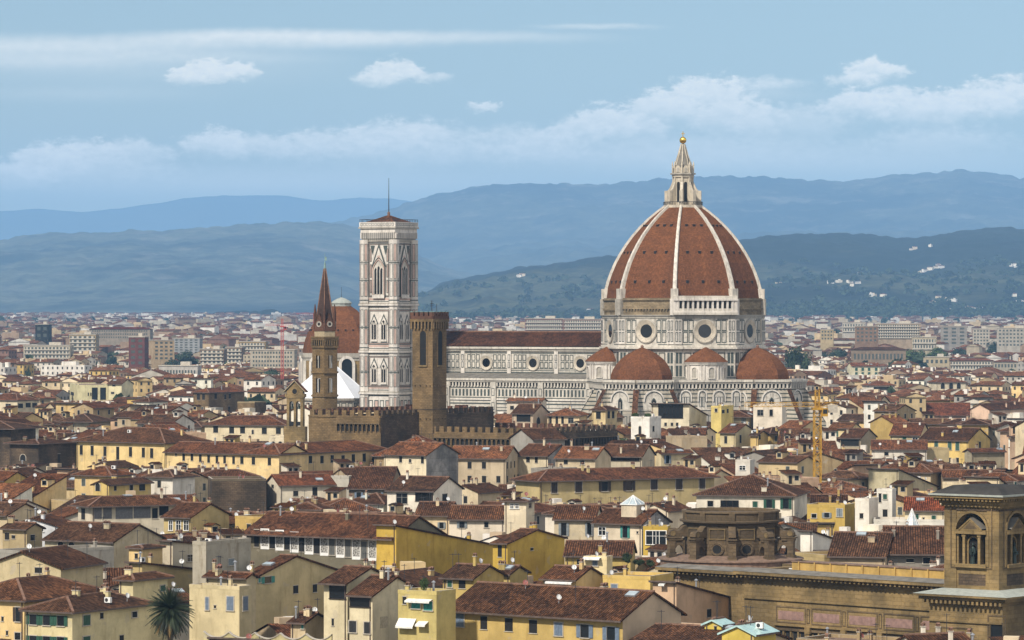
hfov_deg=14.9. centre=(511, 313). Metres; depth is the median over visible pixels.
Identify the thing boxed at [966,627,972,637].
house
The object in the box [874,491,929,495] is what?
house
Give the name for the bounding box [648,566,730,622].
house
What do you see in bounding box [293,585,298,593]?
window
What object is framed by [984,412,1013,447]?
house
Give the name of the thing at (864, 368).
house
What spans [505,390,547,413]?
house
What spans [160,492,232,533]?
house
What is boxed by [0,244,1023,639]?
distant houses
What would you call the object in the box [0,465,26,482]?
house
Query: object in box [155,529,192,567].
house
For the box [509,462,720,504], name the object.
house
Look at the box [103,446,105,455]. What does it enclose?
window
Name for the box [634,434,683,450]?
house
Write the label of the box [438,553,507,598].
house
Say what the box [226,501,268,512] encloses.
house
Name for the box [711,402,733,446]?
house
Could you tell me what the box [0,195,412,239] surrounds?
mountains
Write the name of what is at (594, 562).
window
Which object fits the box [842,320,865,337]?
apartment block
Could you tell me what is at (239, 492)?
house
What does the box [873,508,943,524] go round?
house
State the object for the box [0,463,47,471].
house
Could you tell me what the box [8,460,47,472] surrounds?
house
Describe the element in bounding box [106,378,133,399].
house
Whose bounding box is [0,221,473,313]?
ridge
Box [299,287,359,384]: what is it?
domed chapel
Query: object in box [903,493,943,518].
house
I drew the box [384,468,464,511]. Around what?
house
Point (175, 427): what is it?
house
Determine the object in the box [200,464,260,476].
house
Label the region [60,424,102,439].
house
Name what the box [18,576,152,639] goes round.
house
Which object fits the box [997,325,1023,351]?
apartment block
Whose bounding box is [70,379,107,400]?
house
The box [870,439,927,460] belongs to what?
house
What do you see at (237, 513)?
house
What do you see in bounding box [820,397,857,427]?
house
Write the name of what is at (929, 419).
house
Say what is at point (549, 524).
house
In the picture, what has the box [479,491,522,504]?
house
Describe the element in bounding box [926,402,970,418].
house
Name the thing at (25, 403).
house
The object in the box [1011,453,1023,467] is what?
house
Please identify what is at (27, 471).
house
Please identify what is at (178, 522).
window
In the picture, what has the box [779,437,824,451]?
house
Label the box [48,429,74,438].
house
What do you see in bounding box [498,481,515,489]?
house
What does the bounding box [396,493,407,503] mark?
window
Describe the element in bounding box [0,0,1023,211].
sky
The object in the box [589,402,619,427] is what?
house
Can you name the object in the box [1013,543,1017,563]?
statue
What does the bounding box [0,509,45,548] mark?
house
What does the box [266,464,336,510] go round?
house
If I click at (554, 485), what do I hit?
window
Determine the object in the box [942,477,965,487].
house
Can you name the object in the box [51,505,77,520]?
house
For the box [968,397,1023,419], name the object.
house
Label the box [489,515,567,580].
house
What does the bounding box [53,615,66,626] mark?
window
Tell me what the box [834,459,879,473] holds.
house
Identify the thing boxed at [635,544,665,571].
house
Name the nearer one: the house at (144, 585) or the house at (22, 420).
the house at (144, 585)
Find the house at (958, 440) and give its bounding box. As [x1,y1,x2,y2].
[918,423,991,463]
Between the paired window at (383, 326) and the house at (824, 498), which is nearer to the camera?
the house at (824, 498)
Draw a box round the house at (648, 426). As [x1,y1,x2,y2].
[631,409,660,438]
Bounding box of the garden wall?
[203,631,332,639]
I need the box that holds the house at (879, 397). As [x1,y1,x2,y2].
[864,393,889,402]
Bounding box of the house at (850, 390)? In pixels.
[834,385,875,402]
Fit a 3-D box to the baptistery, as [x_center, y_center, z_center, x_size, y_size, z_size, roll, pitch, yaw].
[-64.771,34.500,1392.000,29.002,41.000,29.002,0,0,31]
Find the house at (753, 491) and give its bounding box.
[692,471,810,517]
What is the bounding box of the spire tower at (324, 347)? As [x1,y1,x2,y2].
[311,257,338,414]
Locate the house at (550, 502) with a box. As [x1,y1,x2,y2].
[535,497,556,504]
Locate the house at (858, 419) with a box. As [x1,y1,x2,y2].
[836,411,863,427]
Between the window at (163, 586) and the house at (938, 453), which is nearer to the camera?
the window at (163, 586)
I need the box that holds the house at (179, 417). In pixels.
[135,408,196,431]
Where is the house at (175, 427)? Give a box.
[143,416,185,433]
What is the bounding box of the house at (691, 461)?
[669,455,708,468]
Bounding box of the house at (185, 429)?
[148,417,189,431]
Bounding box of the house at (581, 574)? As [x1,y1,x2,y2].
[538,550,603,586]
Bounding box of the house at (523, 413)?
[510,396,549,427]
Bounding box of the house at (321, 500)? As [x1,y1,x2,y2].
[289,498,328,502]
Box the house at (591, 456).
[553,438,612,467]
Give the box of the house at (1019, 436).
[1012,421,1023,456]
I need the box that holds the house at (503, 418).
[494,414,511,424]
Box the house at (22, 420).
[0,418,39,438]
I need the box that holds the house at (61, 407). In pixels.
[54,402,81,415]
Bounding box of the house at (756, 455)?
[733,446,793,468]
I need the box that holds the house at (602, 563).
[583,542,612,573]
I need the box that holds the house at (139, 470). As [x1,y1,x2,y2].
[123,465,147,473]
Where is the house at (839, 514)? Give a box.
[807,494,854,533]
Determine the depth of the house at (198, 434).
1129.31 m
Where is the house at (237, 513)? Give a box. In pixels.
[227,508,265,527]
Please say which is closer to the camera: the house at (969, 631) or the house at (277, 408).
the house at (969, 631)
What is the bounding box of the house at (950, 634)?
[896,613,974,639]
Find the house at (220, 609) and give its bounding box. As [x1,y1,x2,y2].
[189,570,251,639]
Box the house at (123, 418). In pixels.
[116,407,147,427]
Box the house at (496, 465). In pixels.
[453,439,519,486]
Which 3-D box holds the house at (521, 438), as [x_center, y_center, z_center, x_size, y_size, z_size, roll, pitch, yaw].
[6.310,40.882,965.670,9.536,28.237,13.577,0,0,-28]
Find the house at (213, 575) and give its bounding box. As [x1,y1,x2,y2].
[201,556,260,633]
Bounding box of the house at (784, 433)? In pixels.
[777,428,809,443]
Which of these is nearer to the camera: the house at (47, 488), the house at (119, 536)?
the house at (119, 536)
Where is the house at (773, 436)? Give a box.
[761,426,777,444]
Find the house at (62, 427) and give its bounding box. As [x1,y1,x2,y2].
[39,423,73,437]
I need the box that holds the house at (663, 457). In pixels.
[655,446,694,465]
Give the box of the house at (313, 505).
[296,495,333,511]
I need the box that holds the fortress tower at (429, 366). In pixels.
[410,300,448,439]
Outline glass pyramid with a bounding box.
[905,509,918,524]
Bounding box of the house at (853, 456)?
[832,450,888,471]
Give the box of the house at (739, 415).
[733,406,752,427]
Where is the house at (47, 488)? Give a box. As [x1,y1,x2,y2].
[15,473,69,513]
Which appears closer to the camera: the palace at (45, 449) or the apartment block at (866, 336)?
the palace at (45, 449)
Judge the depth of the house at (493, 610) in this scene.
536.92 m
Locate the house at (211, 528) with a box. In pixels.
[203,520,219,534]
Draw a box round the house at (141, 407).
[133,406,156,410]
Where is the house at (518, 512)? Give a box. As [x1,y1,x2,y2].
[499,489,539,533]
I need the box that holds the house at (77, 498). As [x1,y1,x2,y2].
[49,495,100,512]
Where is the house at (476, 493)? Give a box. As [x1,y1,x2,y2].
[461,477,506,504]
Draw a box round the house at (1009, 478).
[962,466,1023,484]
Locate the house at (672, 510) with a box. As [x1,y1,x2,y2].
[649,493,689,552]
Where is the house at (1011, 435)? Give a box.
[1006,423,1017,468]
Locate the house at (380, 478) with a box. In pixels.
[347,460,400,498]
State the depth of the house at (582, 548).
663.86 m
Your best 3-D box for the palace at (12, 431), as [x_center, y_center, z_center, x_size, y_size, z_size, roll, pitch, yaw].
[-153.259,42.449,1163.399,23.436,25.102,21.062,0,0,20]
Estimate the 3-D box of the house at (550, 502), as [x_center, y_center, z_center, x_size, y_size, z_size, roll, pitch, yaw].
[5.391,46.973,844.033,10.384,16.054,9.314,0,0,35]
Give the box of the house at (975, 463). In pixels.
[961,462,1006,468]
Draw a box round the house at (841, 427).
[828,415,861,436]
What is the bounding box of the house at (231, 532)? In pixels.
[172,527,244,541]
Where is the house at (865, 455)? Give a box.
[842,445,872,457]
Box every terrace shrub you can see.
[622,552,631,566]
[632,559,645,568]
[646,559,654,569]
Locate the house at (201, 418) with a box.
[192,410,208,421]
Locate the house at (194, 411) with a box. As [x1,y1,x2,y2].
[188,404,219,418]
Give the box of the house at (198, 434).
[185,428,205,438]
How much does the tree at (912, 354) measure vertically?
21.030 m
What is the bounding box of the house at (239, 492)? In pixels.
[208,474,265,510]
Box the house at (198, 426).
[188,416,209,431]
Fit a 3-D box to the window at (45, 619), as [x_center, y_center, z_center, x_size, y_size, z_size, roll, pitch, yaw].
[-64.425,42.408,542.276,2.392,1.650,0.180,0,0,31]
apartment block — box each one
[23,342,73,359]
[69,332,99,351]
[89,327,152,345]
[149,337,173,367]
[172,335,202,353]
[200,346,226,364]
[225,344,244,362]
[238,338,268,352]
[250,346,297,368]
[524,316,564,330]
[563,317,600,330]
[820,326,833,349]
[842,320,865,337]
[855,323,877,347]
[875,321,920,348]
[912,334,935,362]
[924,354,949,368]
[949,358,993,369]
[972,326,989,352]
[994,359,1017,370]
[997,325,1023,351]
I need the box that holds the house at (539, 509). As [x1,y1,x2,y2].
[527,494,555,530]
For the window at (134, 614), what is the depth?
552.34 m
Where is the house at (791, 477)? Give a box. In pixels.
[778,470,820,503]
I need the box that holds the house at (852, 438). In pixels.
[838,428,877,452]
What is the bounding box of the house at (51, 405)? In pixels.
[44,401,77,407]
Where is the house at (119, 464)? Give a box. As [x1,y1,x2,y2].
[87,457,138,468]
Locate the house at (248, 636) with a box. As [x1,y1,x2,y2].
[207,633,270,639]
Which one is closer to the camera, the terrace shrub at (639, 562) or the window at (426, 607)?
the window at (426, 607)
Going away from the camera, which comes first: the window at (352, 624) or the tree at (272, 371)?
the window at (352, 624)
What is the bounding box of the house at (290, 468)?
[279,461,332,475]
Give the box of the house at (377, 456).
[371,434,434,465]
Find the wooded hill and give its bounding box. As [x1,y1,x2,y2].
[203,227,1023,321]
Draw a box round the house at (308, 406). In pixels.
[280,403,339,441]
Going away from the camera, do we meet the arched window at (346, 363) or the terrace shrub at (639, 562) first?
the terrace shrub at (639, 562)
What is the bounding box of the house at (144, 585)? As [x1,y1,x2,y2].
[112,557,174,639]
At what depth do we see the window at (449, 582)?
587.82 m
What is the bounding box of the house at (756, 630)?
[717,606,779,639]
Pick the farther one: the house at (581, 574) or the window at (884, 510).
the window at (884, 510)
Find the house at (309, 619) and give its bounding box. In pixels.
[286,598,323,638]
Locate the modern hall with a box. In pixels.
[158,361,201,374]
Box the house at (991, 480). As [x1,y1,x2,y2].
[963,473,1016,484]
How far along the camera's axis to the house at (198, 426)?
1245.04 m
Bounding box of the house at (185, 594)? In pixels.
[116,582,188,639]
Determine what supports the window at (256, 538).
in the house at (338, 540)
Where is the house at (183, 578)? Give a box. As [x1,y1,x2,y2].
[124,550,192,593]
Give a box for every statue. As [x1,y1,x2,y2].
[969,543,975,563]
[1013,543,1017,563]
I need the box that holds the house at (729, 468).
[719,457,758,475]
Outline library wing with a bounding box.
[655,560,943,639]
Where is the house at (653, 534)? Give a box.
[643,514,669,555]
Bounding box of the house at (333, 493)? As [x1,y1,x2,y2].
[287,487,348,502]
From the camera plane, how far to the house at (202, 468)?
944.56 m
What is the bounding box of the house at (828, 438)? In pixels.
[784,428,837,448]
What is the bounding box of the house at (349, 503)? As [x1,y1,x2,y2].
[320,494,381,511]
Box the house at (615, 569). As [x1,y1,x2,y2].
[612,566,627,572]
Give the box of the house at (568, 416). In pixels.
[544,401,589,425]
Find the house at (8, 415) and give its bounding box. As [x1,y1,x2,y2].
[0,407,20,418]
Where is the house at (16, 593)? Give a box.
[0,562,115,639]
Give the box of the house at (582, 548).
[563,532,637,570]
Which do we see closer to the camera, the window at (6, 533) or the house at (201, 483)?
the window at (6, 533)
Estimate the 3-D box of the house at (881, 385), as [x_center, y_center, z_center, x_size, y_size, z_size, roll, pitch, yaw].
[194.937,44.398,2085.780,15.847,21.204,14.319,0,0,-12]
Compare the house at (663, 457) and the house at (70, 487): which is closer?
the house at (70, 487)
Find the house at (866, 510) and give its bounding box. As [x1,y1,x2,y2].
[855,488,877,530]
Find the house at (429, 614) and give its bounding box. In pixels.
[395,575,455,639]
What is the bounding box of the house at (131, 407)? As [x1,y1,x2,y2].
[119,401,156,411]
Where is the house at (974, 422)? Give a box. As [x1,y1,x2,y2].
[956,413,990,434]
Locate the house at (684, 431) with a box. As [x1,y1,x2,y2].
[666,428,712,446]
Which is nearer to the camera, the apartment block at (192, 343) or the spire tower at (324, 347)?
the spire tower at (324, 347)
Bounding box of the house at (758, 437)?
[748,426,769,447]
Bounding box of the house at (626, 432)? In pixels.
[606,424,630,438]
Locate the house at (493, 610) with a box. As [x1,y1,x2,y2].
[456,570,686,639]
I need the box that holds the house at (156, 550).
[125,530,165,563]
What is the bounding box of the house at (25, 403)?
[0,388,39,412]
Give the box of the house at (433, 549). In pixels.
[373,520,492,573]
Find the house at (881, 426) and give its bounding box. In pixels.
[868,408,908,438]
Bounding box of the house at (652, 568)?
[640,558,659,571]
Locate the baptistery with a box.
[291,366,359,406]
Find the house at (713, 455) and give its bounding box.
[691,444,746,466]
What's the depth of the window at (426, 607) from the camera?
535.09 m
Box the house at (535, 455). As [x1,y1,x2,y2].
[518,437,562,475]
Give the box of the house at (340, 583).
[317,552,386,639]
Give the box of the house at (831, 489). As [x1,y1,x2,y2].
[817,478,859,493]
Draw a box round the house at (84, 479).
[70,459,135,495]
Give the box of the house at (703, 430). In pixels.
[680,427,707,435]
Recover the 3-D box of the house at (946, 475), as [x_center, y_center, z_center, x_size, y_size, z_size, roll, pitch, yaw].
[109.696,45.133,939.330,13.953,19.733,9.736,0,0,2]
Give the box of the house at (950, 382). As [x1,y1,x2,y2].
[927,375,966,389]
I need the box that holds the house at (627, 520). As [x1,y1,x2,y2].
[590,495,672,555]
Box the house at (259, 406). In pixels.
[237,396,265,412]
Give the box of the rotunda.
[658,507,803,567]
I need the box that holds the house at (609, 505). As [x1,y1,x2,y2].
[587,497,620,507]
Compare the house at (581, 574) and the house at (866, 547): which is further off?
the house at (866, 547)
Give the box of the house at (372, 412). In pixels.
[349,406,383,413]
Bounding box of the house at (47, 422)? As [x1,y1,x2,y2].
[43,415,61,428]
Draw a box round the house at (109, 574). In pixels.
[103,568,123,590]
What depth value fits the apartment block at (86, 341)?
3479.83 m
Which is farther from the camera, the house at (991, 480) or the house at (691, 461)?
the house at (691, 461)
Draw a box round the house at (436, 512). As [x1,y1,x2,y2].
[415,497,456,534]
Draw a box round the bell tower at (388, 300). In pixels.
[358,189,418,407]
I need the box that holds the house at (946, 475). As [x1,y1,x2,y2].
[939,461,998,488]
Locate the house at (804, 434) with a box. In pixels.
[775,432,812,446]
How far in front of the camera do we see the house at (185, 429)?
1147.82 m
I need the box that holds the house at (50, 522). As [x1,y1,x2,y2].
[23,504,70,546]
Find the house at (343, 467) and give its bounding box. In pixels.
[331,459,372,475]
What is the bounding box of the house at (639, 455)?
[606,440,656,466]
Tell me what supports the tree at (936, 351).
on the ground
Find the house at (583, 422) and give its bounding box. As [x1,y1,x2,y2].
[553,420,592,426]
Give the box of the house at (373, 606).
[345,560,416,639]
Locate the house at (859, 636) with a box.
[796,624,899,639]
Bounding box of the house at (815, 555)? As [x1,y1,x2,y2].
[795,551,828,561]
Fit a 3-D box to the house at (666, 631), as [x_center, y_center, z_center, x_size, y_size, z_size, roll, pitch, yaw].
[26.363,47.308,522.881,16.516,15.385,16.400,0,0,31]
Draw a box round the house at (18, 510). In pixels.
[0,493,46,548]
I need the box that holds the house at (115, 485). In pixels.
[90,469,154,495]
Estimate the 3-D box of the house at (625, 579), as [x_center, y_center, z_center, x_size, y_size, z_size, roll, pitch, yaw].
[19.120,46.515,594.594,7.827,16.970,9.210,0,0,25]
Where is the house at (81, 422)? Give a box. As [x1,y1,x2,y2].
[56,408,115,431]
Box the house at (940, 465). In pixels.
[930,458,960,468]
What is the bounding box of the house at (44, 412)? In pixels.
[38,408,71,424]
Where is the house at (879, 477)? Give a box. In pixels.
[866,462,939,490]
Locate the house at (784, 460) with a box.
[756,449,818,476]
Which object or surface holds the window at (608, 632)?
in the house at (493, 610)
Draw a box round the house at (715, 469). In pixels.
[693,464,731,485]
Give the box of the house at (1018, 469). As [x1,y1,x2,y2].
[1011,459,1023,475]
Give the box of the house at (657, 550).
[635,544,666,558]
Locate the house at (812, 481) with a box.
[753,468,818,486]
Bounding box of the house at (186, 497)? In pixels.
[163,491,198,501]
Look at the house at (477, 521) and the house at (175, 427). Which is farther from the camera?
the house at (175, 427)
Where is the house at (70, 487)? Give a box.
[67,470,82,498]
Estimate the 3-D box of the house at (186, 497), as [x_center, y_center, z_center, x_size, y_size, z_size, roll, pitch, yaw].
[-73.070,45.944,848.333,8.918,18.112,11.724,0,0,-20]
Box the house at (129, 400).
[126,397,148,403]
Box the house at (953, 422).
[938,415,968,425]
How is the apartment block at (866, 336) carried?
on the ground
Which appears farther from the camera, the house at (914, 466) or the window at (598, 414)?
the window at (598, 414)
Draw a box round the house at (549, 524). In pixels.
[541,495,616,532]
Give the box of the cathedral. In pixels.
[446,133,825,427]
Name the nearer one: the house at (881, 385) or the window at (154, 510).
the window at (154, 510)
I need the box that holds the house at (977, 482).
[967,481,1020,484]
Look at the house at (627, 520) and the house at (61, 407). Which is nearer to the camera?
the house at (627, 520)
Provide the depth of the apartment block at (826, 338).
3500.13 m
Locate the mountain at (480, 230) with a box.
[326,169,1023,275]
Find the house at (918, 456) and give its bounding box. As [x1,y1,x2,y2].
[894,453,946,464]
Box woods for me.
[0,254,1023,404]
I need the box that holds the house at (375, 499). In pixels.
[352,490,386,511]
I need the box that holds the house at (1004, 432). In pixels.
[996,427,1008,468]
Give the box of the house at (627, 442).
[604,440,648,447]
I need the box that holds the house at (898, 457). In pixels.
[874,452,904,460]
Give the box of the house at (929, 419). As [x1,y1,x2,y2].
[907,411,948,428]
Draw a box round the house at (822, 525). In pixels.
[787,519,834,536]
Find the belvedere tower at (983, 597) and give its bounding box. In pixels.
[913,483,1023,639]
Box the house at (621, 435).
[600,428,625,437]
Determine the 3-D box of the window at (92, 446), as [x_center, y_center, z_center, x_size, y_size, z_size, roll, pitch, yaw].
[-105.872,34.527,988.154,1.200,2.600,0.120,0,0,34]
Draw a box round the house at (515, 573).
[498,551,531,582]
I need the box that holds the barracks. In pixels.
[850,347,906,363]
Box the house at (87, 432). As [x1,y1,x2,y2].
[67,427,108,467]
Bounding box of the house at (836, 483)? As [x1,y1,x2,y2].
[821,475,866,489]
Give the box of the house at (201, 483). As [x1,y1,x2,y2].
[140,462,207,501]
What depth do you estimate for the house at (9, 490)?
811.52 m
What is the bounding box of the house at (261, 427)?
[202,409,291,441]
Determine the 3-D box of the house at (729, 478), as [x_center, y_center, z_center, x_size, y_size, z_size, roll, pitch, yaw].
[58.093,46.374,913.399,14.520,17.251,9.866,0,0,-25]
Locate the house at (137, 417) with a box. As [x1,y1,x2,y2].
[129,407,173,426]
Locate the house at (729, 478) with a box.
[724,475,778,481]
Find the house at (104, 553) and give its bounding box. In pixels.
[0,536,113,567]
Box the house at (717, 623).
[701,600,734,629]
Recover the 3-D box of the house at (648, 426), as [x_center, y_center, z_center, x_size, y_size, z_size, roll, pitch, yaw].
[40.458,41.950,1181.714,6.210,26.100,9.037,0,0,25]
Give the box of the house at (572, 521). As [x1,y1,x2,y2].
[552,498,602,564]
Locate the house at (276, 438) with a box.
[269,435,283,442]
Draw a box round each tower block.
[35,321,51,344]
[129,333,148,368]
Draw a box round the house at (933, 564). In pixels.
[929,555,943,567]
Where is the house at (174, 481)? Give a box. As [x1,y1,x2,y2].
[141,466,199,494]
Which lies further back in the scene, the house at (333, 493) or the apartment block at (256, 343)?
the apartment block at (256, 343)
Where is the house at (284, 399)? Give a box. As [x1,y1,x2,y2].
[276,397,286,404]
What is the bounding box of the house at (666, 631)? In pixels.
[629,610,792,639]
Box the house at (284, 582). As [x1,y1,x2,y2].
[249,538,337,629]
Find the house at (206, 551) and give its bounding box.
[192,526,250,583]
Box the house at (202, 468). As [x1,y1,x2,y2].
[176,461,227,472]
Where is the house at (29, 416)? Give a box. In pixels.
[3,405,44,428]
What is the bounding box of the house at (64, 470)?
[53,464,77,473]
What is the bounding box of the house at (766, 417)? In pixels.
[753,401,785,428]
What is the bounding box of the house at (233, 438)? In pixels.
[224,435,264,442]
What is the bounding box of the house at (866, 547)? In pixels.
[827,529,892,564]
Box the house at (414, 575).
[385,558,442,587]
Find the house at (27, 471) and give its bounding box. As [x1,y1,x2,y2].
[0,464,39,476]
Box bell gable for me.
[283,380,307,442]
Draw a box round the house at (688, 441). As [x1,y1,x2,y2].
[666,432,706,454]
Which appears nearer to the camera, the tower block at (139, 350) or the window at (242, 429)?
the window at (242, 429)
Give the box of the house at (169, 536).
[156,528,198,539]
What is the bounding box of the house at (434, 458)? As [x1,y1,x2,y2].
[381,433,460,482]
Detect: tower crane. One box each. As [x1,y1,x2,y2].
[267,319,292,378]
[744,390,838,482]
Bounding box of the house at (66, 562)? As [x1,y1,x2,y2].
[0,543,107,586]
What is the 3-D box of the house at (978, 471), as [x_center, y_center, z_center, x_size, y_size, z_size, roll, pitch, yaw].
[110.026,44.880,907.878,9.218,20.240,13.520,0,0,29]
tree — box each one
[24,367,30,376]
[103,355,117,363]
[144,584,195,639]
[158,359,177,366]
[174,350,198,364]
[268,368,279,374]
[419,577,429,589]
[785,345,811,368]
[827,348,848,356]
[906,349,925,360]
[926,348,947,355]
[950,347,966,354]
[986,340,996,352]
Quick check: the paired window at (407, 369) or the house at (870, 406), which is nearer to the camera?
the house at (870, 406)
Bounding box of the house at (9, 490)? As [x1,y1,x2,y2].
[0,483,35,500]
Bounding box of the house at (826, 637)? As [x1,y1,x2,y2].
[824,629,869,639]
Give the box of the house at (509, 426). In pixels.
[499,421,516,428]
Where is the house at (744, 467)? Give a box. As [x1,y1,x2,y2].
[735,454,754,475]
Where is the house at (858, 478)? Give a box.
[817,463,867,489]
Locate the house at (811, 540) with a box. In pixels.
[797,525,832,551]
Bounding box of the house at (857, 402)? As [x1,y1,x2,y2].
[847,397,878,413]
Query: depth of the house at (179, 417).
1166.35 m
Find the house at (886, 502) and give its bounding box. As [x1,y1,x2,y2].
[877,485,895,516]
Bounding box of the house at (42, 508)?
[0,493,49,512]
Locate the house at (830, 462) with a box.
[794,440,844,474]
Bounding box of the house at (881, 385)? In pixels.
[860,378,895,390]
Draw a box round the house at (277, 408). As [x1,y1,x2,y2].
[271,400,286,413]
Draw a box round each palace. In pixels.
[0,420,46,466]
[3,433,76,467]
[72,427,211,469]
[162,435,308,479]
[239,440,386,470]
[308,406,494,447]
[433,423,617,446]
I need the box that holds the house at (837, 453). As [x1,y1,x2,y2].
[824,449,860,461]
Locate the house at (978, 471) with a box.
[958,464,1007,480]
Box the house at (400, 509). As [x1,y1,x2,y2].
[378,503,414,514]
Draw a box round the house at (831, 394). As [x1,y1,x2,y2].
[808,384,838,400]
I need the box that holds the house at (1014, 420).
[1007,418,1023,422]
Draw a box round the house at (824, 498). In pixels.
[810,482,847,503]
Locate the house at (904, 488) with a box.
[848,480,914,530]
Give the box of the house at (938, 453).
[927,441,948,461]
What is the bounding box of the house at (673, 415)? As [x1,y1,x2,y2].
[649,399,708,428]
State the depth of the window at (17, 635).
548.71 m
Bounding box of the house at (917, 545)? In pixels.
[882,521,943,567]
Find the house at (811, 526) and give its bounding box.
[782,519,817,531]
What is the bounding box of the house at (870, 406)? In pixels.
[862,400,888,427]
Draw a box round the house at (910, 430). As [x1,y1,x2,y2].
[889,422,927,439]
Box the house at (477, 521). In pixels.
[447,502,503,540]
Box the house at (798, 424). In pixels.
[777,420,823,437]
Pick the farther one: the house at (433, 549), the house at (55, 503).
the house at (55, 503)
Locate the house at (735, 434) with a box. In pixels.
[718,416,753,447]
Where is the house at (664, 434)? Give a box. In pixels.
[661,428,674,438]
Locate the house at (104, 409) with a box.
[72,402,116,425]
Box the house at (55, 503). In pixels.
[51,490,77,510]
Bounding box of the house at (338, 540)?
[242,505,447,568]
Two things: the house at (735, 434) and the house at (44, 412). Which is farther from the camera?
the house at (44, 412)
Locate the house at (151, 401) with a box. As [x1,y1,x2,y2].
[131,392,169,405]
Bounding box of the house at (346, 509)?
[336,506,377,513]
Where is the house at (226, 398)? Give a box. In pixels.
[191,384,246,411]
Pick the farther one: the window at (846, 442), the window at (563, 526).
the window at (846, 442)
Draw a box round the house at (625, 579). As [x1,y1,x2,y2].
[603,565,673,589]
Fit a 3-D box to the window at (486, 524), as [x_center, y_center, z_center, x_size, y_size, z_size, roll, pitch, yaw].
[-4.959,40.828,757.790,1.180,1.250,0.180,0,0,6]
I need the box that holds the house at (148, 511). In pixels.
[70,487,182,533]
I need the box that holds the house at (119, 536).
[41,517,165,567]
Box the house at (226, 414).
[206,411,240,422]
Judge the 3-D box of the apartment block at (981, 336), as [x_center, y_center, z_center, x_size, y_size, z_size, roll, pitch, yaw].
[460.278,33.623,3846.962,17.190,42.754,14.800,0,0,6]
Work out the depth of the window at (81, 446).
990.20 m
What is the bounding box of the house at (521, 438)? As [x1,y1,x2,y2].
[508,427,567,451]
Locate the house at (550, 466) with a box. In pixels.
[531,463,576,472]
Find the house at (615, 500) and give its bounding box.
[608,497,643,503]
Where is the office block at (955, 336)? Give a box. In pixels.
[941,324,966,349]
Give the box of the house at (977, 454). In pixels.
[962,440,1006,467]
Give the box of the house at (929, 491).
[917,488,934,493]
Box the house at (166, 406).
[154,403,189,416]
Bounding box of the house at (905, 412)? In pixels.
[872,400,916,419]
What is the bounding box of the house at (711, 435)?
[675,423,717,446]
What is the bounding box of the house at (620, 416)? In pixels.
[588,406,624,425]
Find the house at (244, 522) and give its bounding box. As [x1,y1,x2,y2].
[235,502,298,530]
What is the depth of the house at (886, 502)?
793.76 m
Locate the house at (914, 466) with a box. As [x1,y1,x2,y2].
[881,458,940,489]
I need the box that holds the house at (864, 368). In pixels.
[847,362,880,374]
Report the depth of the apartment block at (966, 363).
3240.26 m
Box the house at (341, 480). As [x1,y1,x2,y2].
[331,475,351,498]
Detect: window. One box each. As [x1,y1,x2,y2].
[4,532,9,539]
[13,606,20,622]
[14,631,20,639]
[20,454,25,460]
[26,613,39,625]
[26,635,39,639]
[34,567,42,573]
[40,614,52,625]
[40,635,52,639]
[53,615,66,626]
[53,636,66,639]
[80,445,82,454]
[81,508,84,519]
[82,614,91,626]
[82,635,90,639]
[90,445,93,455]
[92,388,97,399]
[95,482,100,490]
[100,388,105,399]
[100,612,104,619]
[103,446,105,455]
[116,446,119,458]
[129,447,131,456]
[131,610,138,617]
[139,484,145,490]
[141,447,144,457]
[150,448,152,457]
[152,508,157,518]
[159,506,168,515]
[160,584,165,591]
[168,520,172,530]
[176,520,180,529]
[183,520,188,530]
[187,554,192,561]
[204,596,209,610]
[213,426,217,432]
[225,595,234,611]
[228,557,234,565]
[229,427,233,433]
[240,427,244,433]
[240,456,243,463]
[242,595,248,611]
[254,529,258,547]
[261,575,274,583]
[262,427,266,433]
[269,537,274,548]
[276,427,280,433]
[284,537,289,549]
[293,490,298,496]
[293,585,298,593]
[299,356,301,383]
[299,538,304,551]
[308,455,312,463]
[309,358,311,376]
[312,487,316,495]
[312,583,316,592]
[314,538,319,553]
[320,455,323,463]
[328,539,335,555]
[328,585,346,599]
[339,356,354,380]
[344,539,351,557]
[348,620,356,632]
[349,597,370,607]
[355,492,362,497]
[360,540,367,559]
[363,621,370,634]
[370,319,377,340]
[370,364,377,383]
[372,257,384,297]
[380,319,386,341]
[380,364,386,383]
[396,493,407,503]
[399,319,403,340]
[399,364,403,383]
[400,257,408,297]
[405,319,409,340]
[405,364,409,383]
[410,603,420,609]
[415,489,432,500]
[422,601,433,611]
[438,522,445,528]
[442,493,447,500]
[446,580,452,587]
[456,613,464,627]
[457,521,466,528]
[458,580,465,588]
[467,461,471,468]
[479,615,487,629]
[481,475,485,482]
[483,522,488,527]
[498,545,501,557]
[504,617,512,631]
[517,414,529,421]
[528,619,537,633]
[550,482,557,493]
[553,621,563,636]
[559,522,568,535]
[568,417,573,422]
[574,481,582,492]
[576,623,592,638]
[585,522,593,535]
[592,560,598,566]
[596,412,600,418]
[598,527,605,535]
[599,481,610,491]
[602,626,618,639]
[610,583,617,587]
[611,458,638,460]
[620,525,629,538]
[623,480,634,490]
[638,426,641,433]
[645,530,666,544]
[650,479,657,489]
[658,405,682,418]
[664,455,670,463]
[675,479,682,489]
[699,478,705,488]
[707,500,713,506]
[707,608,711,617]
[710,543,723,555]
[720,500,738,506]
[739,465,745,469]
[740,543,753,555]
[752,501,757,507]
[757,409,763,415]
[764,499,774,508]
[775,627,805,639]
[780,498,791,509]
[811,513,816,518]
[811,630,839,635]
[822,512,831,517]
[836,508,842,516]
[840,439,858,446]
[874,387,888,389]
[882,494,887,499]
[883,509,887,516]
[906,558,913,562]
[922,557,930,563]
[947,441,951,449]
[955,441,959,450]
[989,623,1003,639]
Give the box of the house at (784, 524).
[778,520,805,549]
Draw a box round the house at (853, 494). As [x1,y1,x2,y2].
[839,485,873,502]
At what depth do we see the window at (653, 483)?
898.51 m
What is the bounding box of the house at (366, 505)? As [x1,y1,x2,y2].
[352,502,396,513]

